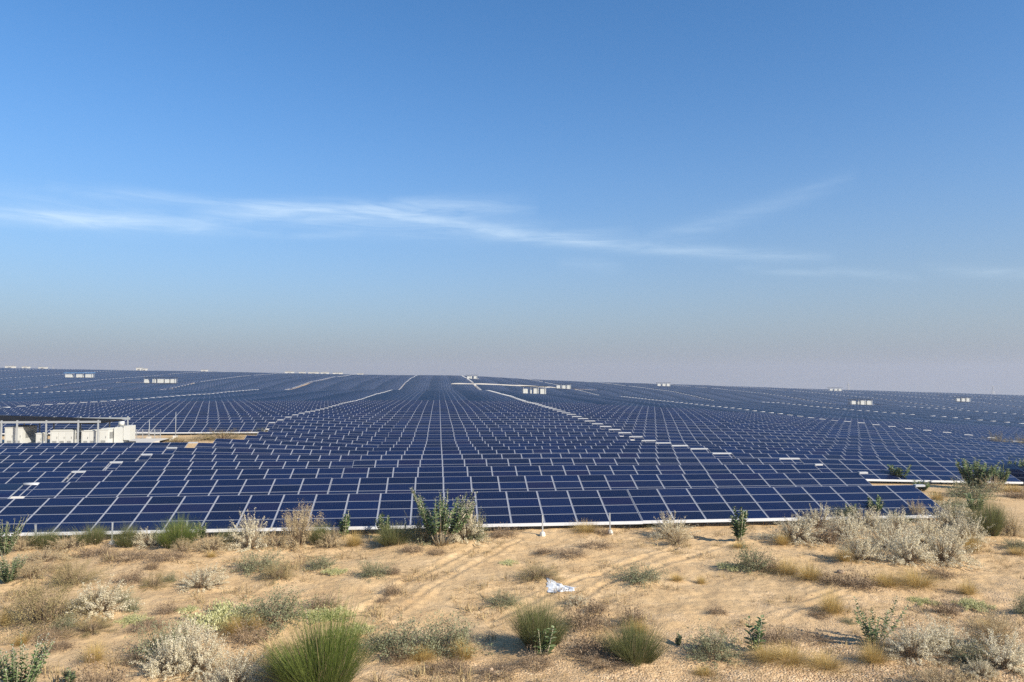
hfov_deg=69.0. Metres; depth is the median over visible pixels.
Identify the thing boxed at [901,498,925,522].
dry bush
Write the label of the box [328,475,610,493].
solar table
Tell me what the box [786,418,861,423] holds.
solar table
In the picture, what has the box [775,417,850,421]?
solar table
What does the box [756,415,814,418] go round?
solar table
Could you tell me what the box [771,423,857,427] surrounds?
solar table
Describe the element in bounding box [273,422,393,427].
solar table
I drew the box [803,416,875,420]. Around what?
solar table
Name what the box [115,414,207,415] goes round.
solar table
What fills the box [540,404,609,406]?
solar table
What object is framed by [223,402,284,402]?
solar table
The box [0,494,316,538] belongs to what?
solar table
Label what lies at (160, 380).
inverter cabinet
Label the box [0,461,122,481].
solar table
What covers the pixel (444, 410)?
solar table
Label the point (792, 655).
grass tuft
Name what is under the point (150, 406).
solar table
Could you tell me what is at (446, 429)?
solar table
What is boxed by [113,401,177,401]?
solar table
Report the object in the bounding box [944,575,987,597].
grass tuft
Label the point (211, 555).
grass tuft
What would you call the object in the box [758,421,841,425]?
solar table
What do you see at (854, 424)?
solar table
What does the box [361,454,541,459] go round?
solar table
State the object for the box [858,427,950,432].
solar table
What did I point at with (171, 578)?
sage shrub
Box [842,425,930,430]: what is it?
solar table
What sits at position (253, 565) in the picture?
sage shrub
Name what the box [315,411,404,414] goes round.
solar table
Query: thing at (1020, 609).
sage shrub
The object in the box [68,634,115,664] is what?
grass tuft
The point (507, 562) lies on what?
ground creeper
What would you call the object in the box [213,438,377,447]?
solar table
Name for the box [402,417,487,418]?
solar table
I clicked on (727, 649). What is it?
sage shrub
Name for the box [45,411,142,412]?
solar table
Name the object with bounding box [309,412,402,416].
solar table
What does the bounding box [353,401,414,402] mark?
solar table
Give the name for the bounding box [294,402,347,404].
solar table
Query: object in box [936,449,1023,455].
solar table
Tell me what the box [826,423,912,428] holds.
solar table
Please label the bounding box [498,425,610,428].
solar table
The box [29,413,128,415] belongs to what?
solar table
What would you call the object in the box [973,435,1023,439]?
solar table
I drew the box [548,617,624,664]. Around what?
dead shrub
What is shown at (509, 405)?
solar table
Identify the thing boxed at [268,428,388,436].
solar table
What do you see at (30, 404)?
solar table
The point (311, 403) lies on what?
solar table
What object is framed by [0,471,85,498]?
solar table
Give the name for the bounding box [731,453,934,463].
solar table
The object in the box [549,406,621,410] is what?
solar table
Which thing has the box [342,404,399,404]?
solar table
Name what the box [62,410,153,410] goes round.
solar table
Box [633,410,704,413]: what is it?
solar table
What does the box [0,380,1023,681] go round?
ground
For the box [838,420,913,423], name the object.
solar table
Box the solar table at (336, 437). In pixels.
[257,432,385,441]
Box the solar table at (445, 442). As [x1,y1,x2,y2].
[382,441,513,444]
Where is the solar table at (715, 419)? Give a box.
[672,417,757,421]
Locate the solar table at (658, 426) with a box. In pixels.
[603,424,718,431]
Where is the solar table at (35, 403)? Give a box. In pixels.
[0,403,68,404]
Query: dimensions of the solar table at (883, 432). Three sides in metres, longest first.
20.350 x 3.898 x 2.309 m
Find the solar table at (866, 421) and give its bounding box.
[825,419,900,422]
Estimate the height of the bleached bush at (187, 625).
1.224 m
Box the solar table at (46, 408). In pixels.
[3,408,89,408]
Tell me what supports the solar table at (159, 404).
on the ground at (684, 610)
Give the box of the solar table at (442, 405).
[411,405,474,405]
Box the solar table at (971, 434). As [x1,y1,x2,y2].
[951,432,1023,437]
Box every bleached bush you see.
[58,574,144,628]
[125,622,207,680]
[127,526,166,549]
[160,616,230,681]
[166,612,209,647]
[175,560,233,593]
[197,645,276,681]
[218,507,277,551]
[445,497,492,546]
[559,593,591,607]
[650,510,700,541]
[698,625,722,651]
[751,512,829,547]
[796,500,835,530]
[820,507,878,540]
[828,526,892,564]
[838,503,888,532]
[843,513,913,554]
[869,508,916,534]
[873,525,949,571]
[876,618,962,665]
[900,508,953,545]
[906,613,977,663]
[909,518,991,571]
[922,498,1003,533]
[943,511,996,544]
[954,653,1000,680]
[957,627,1023,681]
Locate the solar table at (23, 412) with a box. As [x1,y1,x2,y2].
[0,411,45,412]
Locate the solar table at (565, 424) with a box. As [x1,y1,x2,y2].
[495,422,602,426]
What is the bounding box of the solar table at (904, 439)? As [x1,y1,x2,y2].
[858,436,967,443]
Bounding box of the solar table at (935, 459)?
[929,457,1022,463]
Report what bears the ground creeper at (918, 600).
on the ground at (684, 610)
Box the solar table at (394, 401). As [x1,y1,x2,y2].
[373,401,415,401]
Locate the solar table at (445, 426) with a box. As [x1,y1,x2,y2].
[394,425,498,427]
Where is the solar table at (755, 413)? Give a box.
[727,411,782,414]
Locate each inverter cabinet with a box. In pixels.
[4,425,37,442]
[35,432,47,442]
[50,428,83,442]
[81,429,96,442]
[99,427,113,442]
[157,379,164,382]
[533,388,537,393]
[540,389,545,393]
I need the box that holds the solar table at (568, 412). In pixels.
[566,411,654,415]
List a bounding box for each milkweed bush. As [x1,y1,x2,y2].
[0,514,28,555]
[0,551,27,582]
[0,632,54,681]
[410,486,477,545]
[955,457,998,488]
[988,464,1010,485]
[1001,458,1023,466]
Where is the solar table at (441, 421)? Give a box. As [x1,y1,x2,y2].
[398,421,492,422]
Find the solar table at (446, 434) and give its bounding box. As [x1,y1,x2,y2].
[388,432,505,436]
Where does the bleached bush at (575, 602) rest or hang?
on the ground at (684, 610)
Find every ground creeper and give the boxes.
[113,612,153,627]
[174,604,198,612]
[177,597,262,630]
[300,604,356,622]
[321,567,348,575]
[338,620,375,633]
[498,559,519,565]
[716,561,743,570]
[904,595,941,605]
[951,597,997,612]
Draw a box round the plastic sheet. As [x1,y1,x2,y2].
[546,578,575,592]
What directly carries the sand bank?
on the ground at (684, 610)
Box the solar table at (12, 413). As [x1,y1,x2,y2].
[0,413,28,414]
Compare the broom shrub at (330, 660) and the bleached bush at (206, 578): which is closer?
the broom shrub at (330, 660)
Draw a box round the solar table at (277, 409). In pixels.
[243,408,319,410]
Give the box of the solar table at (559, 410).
[557,408,639,412]
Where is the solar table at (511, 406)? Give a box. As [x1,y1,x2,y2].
[477,406,548,406]
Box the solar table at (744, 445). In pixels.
[670,443,831,448]
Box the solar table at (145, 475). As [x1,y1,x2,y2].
[76,468,343,481]
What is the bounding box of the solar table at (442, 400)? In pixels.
[416,400,468,400]
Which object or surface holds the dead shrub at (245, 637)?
on the ground at (684, 610)
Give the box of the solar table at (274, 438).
[244,435,381,444]
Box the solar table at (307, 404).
[274,404,338,406]
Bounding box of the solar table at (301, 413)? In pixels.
[218,411,309,414]
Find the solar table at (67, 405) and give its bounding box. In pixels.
[33,405,113,406]
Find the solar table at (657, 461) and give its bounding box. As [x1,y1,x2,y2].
[572,458,799,464]
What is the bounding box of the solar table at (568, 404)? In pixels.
[538,403,604,406]
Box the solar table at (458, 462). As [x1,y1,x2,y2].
[352,458,573,467]
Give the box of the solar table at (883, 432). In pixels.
[802,428,896,433]
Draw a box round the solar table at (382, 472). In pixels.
[342,465,589,477]
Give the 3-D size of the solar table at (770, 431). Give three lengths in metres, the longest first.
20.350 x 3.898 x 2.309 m
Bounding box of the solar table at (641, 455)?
[541,453,730,457]
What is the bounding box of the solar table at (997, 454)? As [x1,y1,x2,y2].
[970,453,1023,456]
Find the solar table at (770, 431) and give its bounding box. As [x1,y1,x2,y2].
[731,429,838,434]
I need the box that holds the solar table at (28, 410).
[0,410,61,411]
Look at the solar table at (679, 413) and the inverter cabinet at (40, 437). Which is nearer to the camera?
the inverter cabinet at (40, 437)
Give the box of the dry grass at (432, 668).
[0,521,1023,681]
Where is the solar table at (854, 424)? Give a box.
[814,422,895,426]
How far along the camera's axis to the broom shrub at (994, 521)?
43.42 m
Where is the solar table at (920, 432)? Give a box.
[876,429,968,435]
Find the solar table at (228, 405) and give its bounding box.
[194,405,262,405]
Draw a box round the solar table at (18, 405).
[0,405,31,407]
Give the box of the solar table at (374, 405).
[339,405,410,405]
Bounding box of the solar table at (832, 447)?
[830,446,969,453]
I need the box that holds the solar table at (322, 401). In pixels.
[293,401,352,401]
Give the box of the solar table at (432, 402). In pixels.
[415,402,449,402]
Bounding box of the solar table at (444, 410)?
[407,409,480,410]
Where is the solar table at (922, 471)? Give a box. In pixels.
[799,459,1022,484]
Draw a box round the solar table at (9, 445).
[0,443,22,447]
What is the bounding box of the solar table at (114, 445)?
[18,442,197,453]
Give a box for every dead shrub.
[27,618,76,644]
[31,554,64,574]
[41,636,84,654]
[58,641,145,681]
[64,538,118,558]
[90,542,173,564]
[105,561,151,586]
[111,647,149,668]
[113,608,176,636]
[140,543,208,564]
[143,553,164,570]
[145,592,185,615]
[209,614,285,651]
[299,584,347,610]
[374,592,392,604]
[376,641,420,666]
[381,574,407,598]
[383,563,405,575]
[398,541,429,554]
[403,650,481,681]
[428,544,450,555]
[468,651,530,681]
[489,522,524,539]
[499,640,570,674]
[530,542,557,555]
[546,545,588,561]
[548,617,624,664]
[550,588,628,635]
[563,643,633,678]
[570,532,616,552]
[582,593,614,614]
[593,525,615,536]
[613,589,657,627]
[701,600,735,616]
[752,546,785,572]
[753,617,812,650]
[788,623,845,646]
[799,513,850,546]
[806,606,830,621]
[808,565,855,589]
[832,562,891,593]
[917,562,963,580]
[923,584,969,617]
[993,482,1023,499]
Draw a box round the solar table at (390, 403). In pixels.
[348,402,413,403]
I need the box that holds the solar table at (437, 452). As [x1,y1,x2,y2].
[367,450,532,454]
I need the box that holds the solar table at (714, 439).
[643,437,785,444]
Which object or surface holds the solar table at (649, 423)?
on the ground at (684, 610)
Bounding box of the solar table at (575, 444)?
[519,442,670,445]
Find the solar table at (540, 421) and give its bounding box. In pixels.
[493,421,584,422]
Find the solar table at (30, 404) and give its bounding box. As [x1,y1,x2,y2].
[7,404,52,406]
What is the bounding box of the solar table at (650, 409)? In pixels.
[622,408,679,410]
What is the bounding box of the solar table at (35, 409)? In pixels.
[0,409,75,410]
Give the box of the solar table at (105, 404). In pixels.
[85,404,124,405]
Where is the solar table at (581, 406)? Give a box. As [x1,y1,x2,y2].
[545,405,614,409]
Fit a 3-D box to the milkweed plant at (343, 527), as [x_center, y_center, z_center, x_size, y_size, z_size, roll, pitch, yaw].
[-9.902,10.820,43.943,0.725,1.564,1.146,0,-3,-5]
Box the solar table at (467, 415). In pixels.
[403,414,485,416]
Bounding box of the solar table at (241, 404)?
[209,404,273,404]
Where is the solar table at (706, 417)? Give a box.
[664,416,745,419]
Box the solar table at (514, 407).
[478,407,551,407]
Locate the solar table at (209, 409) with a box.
[165,408,243,409]
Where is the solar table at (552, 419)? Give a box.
[490,418,587,420]
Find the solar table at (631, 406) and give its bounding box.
[605,405,655,407]
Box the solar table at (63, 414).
[12,414,115,415]
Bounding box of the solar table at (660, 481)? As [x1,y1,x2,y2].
[604,472,872,489]
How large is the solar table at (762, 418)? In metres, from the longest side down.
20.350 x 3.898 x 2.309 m
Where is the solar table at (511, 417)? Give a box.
[488,416,581,418]
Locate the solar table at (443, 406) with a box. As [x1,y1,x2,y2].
[410,406,476,406]
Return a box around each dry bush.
[4,531,42,553]
[8,555,58,584]
[9,545,75,566]
[34,533,87,553]
[169,536,196,552]
[187,434,219,440]
[187,531,236,555]
[256,527,295,550]
[278,500,324,550]
[309,523,344,549]
[656,524,694,548]
[888,651,982,681]
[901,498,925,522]
[952,602,1023,656]
[979,473,1005,492]
[996,507,1023,537]
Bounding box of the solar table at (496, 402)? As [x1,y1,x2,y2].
[471,402,532,402]
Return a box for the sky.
[0,0,1023,394]
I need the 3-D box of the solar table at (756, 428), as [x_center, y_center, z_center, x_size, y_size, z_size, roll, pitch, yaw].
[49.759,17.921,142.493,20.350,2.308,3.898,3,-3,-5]
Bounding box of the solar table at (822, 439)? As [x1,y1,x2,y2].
[764,436,883,442]
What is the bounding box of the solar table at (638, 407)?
[610,406,666,408]
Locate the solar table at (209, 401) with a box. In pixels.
[178,401,240,401]
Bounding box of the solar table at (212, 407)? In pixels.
[175,407,250,408]
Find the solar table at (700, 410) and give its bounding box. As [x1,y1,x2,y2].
[667,408,726,411]
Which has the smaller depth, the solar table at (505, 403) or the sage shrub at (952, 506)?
the sage shrub at (952, 506)
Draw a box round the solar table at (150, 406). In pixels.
[115,405,187,406]
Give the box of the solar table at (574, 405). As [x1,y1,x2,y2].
[542,404,605,406]
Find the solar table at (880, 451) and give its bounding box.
[858,449,1008,457]
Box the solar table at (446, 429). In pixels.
[391,428,501,431]
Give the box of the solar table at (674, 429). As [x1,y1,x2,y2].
[611,427,732,435]
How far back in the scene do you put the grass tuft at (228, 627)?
26.88 m
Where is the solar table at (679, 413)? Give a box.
[640,411,711,414]
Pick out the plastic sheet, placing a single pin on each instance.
(552, 584)
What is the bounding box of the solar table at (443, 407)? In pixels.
[409,407,477,407]
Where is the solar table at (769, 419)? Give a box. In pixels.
[734,417,805,421]
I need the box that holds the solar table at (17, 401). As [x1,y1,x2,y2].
[0,401,34,401]
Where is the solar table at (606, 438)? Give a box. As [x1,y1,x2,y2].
[509,436,642,440]
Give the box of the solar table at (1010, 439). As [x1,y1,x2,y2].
[997,438,1021,442]
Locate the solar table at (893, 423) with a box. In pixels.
[859,422,931,425]
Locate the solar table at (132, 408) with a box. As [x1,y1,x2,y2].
[90,408,174,408]
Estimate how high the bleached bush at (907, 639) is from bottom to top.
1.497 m
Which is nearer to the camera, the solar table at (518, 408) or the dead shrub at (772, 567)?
the dead shrub at (772, 567)
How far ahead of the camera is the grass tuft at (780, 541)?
41.62 m
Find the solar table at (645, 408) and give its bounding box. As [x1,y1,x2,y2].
[615,407,680,410]
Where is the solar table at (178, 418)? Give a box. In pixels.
[130,417,185,419]
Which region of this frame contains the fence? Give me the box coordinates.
[136,429,160,438]
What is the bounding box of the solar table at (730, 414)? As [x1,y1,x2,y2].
[696,412,755,415]
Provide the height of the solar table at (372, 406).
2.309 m
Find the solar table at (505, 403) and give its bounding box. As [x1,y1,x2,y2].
[473,403,538,403]
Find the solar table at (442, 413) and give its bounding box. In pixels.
[405,412,483,414]
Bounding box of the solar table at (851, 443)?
[783,439,910,447]
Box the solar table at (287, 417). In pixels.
[197,414,297,419]
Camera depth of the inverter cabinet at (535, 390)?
397.44 m
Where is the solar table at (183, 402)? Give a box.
[162,402,205,402]
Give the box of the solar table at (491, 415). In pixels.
[486,414,575,416]
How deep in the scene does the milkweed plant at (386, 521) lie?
43.13 m
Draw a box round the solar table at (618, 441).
[514,440,655,443]
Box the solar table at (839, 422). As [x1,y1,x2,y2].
[799,420,878,424]
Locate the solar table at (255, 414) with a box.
[208,413,298,416]
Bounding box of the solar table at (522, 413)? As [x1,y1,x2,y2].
[484,413,561,413]
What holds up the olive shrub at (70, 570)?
on the ground at (684, 610)
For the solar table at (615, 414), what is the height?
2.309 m
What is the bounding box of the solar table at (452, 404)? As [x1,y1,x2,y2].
[432,404,473,404]
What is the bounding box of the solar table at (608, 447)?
[525,445,687,449]
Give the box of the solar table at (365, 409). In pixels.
[324,409,406,410]
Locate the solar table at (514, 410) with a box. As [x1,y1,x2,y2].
[481,409,553,410]
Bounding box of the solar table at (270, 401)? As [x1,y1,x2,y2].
[248,401,292,401]
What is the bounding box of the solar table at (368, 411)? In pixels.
[320,410,405,412]
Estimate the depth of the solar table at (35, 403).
222.75 m
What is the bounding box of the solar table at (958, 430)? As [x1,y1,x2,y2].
[913,428,1005,433]
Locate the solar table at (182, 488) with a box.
[24,478,331,497]
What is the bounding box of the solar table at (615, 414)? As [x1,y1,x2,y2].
[571,413,663,417]
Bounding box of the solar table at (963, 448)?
[907,444,1023,452]
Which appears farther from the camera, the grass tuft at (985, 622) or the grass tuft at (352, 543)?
the grass tuft at (352, 543)
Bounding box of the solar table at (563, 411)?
[561,410,647,413]
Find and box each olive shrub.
[0,569,118,642]
[41,552,114,593]
[48,612,122,640]
[135,570,172,592]
[163,435,200,441]
[188,427,257,441]
[246,635,298,681]
[249,556,303,584]
[983,429,1011,441]
[1010,434,1023,442]
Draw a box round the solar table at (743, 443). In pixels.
[656,440,806,448]
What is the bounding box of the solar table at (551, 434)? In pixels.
[505,432,630,436]
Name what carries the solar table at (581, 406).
on the ground at (684, 610)
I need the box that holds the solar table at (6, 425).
[2,423,43,433]
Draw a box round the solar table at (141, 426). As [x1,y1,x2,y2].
[37,422,158,434]
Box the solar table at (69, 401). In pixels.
[35,401,100,402]
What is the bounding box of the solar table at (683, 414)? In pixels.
[647,412,723,416]
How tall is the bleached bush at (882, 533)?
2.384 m
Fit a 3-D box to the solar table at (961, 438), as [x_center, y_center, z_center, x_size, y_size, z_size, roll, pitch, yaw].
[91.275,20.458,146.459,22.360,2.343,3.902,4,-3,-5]
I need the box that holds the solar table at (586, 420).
[582,416,682,422]
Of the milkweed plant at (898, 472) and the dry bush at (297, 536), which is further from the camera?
the milkweed plant at (898, 472)
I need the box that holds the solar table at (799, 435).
[747,432,860,438]
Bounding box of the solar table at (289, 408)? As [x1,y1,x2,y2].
[251,407,323,409]
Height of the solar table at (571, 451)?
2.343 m
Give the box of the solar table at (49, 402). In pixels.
[11,402,86,403]
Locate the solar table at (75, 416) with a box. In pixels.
[46,415,100,417]
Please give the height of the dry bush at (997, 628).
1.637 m
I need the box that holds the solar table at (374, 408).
[328,408,407,409]
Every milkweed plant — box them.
[62,667,76,681]
[194,521,206,539]
[338,510,350,535]
[375,513,390,537]
[674,632,682,644]
[730,507,749,541]
[853,596,908,643]
[867,494,884,520]
[887,464,911,482]
[914,481,929,490]
[963,492,985,512]
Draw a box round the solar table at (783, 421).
[746,419,825,423]
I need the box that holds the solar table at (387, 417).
[304,413,401,418]
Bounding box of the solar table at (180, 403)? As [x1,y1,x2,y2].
[145,403,215,403]
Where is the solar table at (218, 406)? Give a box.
[184,406,256,407]
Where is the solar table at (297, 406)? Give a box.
[257,406,331,408]
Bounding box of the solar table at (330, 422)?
[282,420,395,424]
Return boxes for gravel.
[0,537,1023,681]
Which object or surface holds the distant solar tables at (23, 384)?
on the ground at (684, 610)
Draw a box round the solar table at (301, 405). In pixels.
[263,405,335,407]
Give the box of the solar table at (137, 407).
[102,406,183,407]
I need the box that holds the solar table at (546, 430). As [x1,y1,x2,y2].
[502,428,620,431]
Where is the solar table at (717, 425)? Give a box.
[704,423,800,428]
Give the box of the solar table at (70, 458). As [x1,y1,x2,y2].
[0,454,151,469]
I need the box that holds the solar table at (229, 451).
[173,448,367,454]
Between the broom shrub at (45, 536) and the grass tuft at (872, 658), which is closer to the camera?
the grass tuft at (872, 658)
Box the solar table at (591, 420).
[588,418,693,425]
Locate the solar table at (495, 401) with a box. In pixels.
[469,401,521,401]
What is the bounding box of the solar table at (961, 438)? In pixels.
[917,435,1017,442]
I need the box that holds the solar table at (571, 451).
[532,448,707,453]
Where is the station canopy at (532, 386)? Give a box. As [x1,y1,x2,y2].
[521,386,546,393]
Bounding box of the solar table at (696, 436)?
[631,433,765,442]
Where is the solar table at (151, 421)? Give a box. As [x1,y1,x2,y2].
[107,420,172,422]
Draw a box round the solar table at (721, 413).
[690,411,750,414]
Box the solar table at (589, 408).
[553,407,632,412]
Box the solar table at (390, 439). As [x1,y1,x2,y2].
[385,437,509,441]
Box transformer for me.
[114,421,135,442]
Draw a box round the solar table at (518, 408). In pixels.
[479,408,555,409]
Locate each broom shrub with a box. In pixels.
[21,525,74,549]
[65,520,114,546]
[104,520,144,548]
[145,511,212,548]
[215,526,241,546]
[250,583,393,681]
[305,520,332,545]
[371,520,428,545]
[500,587,579,651]
[592,614,680,668]
[822,503,866,524]
[882,507,919,524]
[940,487,1013,537]
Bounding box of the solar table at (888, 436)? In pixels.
[837,433,942,440]
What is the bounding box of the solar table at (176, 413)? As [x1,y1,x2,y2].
[129,412,217,413]
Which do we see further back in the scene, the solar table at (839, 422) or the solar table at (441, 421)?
the solar table at (839, 422)
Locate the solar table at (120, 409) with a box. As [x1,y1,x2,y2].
[76,409,164,409]
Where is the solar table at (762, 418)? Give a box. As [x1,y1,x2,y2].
[724,416,798,420]
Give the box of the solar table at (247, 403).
[216,403,278,403]
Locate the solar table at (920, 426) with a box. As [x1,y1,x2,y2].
[879,424,965,428]
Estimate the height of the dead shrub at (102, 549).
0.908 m
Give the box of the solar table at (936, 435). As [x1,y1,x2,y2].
[896,432,994,439]
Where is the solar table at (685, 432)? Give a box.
[621,430,747,439]
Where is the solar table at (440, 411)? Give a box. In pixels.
[406,411,481,412]
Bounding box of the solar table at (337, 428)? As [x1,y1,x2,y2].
[278,425,391,431]
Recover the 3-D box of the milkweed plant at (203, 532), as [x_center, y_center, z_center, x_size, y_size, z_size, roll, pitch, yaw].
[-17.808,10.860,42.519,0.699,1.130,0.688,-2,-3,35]
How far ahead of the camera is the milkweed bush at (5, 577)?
33.57 m
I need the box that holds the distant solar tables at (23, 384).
[0,368,1023,498]
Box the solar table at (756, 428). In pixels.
[718,426,819,431]
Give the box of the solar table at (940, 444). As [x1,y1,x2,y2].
[882,440,998,448]
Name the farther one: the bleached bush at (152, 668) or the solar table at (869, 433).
the solar table at (869, 433)
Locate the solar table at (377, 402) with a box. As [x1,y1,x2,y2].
[353,402,401,402]
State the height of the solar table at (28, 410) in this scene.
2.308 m
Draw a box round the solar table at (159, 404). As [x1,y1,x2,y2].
[125,404,193,405]
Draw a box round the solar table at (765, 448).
[688,445,860,452]
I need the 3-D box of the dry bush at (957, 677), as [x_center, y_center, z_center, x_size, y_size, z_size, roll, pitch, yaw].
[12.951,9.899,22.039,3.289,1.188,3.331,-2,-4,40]
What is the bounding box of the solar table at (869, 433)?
[818,430,917,436]
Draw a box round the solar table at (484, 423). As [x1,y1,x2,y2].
[396,422,495,424]
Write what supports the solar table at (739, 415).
on the ground at (684, 610)
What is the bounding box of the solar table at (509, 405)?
[475,405,544,405]
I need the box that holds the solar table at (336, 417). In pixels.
[297,415,399,420]
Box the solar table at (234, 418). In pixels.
[185,417,284,422]
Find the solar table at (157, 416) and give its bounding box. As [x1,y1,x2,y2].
[100,415,197,417]
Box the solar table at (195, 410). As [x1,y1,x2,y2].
[154,409,235,410]
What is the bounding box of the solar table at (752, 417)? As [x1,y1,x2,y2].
[721,415,782,418]
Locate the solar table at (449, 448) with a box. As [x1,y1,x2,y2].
[373,446,525,450]
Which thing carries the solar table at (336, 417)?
on the ground at (684, 610)
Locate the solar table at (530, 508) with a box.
[306,490,642,530]
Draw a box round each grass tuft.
[0,603,13,625]
[3,628,31,647]
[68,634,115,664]
[205,550,219,557]
[211,608,256,637]
[242,608,270,631]
[342,526,368,547]
[396,638,443,665]
[441,637,489,662]
[504,562,572,582]
[565,518,605,533]
[619,615,654,635]
[666,571,691,582]
[686,662,717,679]
[695,574,710,583]
[724,540,750,549]
[739,638,792,668]
[745,636,827,671]
[762,554,806,579]
[769,531,795,545]
[789,556,843,584]
[796,644,863,679]
[802,583,862,618]
[823,544,859,567]
[845,635,910,668]
[851,569,926,589]
[888,565,962,594]
[925,486,951,500]
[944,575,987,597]
[959,529,994,552]
[965,616,1002,630]
[997,482,1022,492]
[1002,544,1023,557]
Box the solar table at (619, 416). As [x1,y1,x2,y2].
[576,414,672,420]
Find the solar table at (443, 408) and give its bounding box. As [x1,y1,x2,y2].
[408,408,478,409]
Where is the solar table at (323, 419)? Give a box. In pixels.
[290,417,397,422]
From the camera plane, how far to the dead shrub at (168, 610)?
29.34 m
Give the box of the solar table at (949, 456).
[891,453,1022,460]
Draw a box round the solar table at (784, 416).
[751,414,811,417]
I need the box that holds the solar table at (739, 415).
[705,413,774,417]
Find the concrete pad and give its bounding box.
[2,438,168,442]
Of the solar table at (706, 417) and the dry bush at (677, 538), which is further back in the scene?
the solar table at (706, 417)
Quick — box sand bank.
[451,383,555,387]
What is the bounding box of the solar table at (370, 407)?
[332,407,408,407]
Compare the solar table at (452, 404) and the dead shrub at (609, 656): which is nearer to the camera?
the dead shrub at (609, 656)
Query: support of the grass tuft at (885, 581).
on the ground at (684, 610)
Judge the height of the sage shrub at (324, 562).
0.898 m
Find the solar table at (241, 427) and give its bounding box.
[150,422,274,434]
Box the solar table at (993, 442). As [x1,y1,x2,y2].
[940,438,1023,444]
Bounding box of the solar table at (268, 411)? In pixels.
[227,411,309,412]
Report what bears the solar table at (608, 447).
on the ground at (684, 610)
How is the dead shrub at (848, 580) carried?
on the ground at (684, 610)
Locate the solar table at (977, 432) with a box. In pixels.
[931,430,1023,435]
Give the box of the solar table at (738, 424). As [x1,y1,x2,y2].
[693,421,785,426]
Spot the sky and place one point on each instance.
(803, 194)
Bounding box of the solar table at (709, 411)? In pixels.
[681,410,742,413]
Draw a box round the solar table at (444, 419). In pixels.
[400,419,489,420]
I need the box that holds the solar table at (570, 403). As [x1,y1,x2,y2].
[533,402,594,403]
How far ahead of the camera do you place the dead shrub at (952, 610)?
29.68 m
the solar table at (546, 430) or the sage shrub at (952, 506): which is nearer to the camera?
the sage shrub at (952, 506)
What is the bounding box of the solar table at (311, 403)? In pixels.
[279,403,341,405]
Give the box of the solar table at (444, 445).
[378,443,518,447]
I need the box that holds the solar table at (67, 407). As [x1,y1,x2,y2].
[18,406,102,407]
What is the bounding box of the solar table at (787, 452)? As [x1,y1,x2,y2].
[708,449,893,457]
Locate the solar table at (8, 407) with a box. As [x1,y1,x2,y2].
[0,406,16,408]
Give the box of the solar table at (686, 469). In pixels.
[586,464,822,474]
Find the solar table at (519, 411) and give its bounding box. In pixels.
[482,411,556,412]
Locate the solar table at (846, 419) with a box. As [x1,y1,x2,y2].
[815,418,887,421]
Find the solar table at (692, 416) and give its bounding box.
[655,414,733,417]
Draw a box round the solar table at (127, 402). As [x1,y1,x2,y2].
[94,402,161,402]
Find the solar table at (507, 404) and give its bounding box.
[474,404,541,404]
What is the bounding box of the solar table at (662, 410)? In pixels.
[632,409,695,412]
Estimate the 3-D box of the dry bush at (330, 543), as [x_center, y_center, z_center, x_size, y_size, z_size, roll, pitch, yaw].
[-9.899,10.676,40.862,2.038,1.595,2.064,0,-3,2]
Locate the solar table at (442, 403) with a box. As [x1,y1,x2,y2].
[414,403,471,403]
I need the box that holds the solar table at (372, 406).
[336,406,409,406]
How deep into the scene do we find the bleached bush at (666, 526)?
43.44 m
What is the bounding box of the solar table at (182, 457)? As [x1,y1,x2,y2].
[146,454,360,461]
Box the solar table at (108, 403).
[72,403,144,403]
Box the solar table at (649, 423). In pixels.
[595,421,705,428]
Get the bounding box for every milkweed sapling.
[534,625,556,655]
[743,615,765,651]
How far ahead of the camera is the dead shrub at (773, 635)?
26.04 m
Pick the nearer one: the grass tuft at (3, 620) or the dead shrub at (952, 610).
the grass tuft at (3, 620)
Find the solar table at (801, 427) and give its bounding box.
[786,426,876,430]
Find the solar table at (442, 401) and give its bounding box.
[416,401,468,401]
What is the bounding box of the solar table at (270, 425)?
[171,419,283,429]
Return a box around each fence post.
[108,522,114,544]
[540,514,544,535]
[608,513,612,533]
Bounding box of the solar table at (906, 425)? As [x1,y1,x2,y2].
[865,423,941,426]
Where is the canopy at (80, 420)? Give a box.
[0,415,129,442]
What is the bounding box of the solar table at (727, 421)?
[682,419,771,424]
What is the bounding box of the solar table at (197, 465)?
[116,461,352,469]
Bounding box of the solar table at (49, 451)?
[0,447,176,461]
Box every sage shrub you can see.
[35,612,79,632]
[112,580,143,604]
[115,611,194,664]
[122,595,147,614]
[162,571,178,581]
[219,577,330,637]
[222,543,294,576]
[303,552,341,571]
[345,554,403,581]
[351,613,442,664]
[397,510,444,545]
[404,602,500,663]
[463,509,489,541]
[479,589,521,608]
[608,560,668,588]
[631,523,662,529]
[680,618,757,674]
[715,537,779,574]
[839,615,859,624]
[927,492,967,516]
[928,474,1012,500]
[941,633,1004,669]
[942,497,968,508]
[999,536,1023,548]
[1008,583,1023,616]
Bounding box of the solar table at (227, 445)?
[195,443,372,450]
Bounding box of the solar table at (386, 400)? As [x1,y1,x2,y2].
[358,400,415,400]
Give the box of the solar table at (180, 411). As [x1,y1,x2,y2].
[142,411,226,412]
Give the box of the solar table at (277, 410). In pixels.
[235,410,314,411]
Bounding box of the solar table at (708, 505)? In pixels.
[627,484,943,525]
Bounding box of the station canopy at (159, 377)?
[143,377,177,382]
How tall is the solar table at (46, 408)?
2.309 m
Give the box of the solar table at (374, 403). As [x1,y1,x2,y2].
[345,403,412,404]
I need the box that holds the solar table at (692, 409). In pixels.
[660,407,718,410]
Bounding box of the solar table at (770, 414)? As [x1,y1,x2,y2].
[743,413,797,416]
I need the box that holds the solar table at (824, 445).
[806,444,937,450]

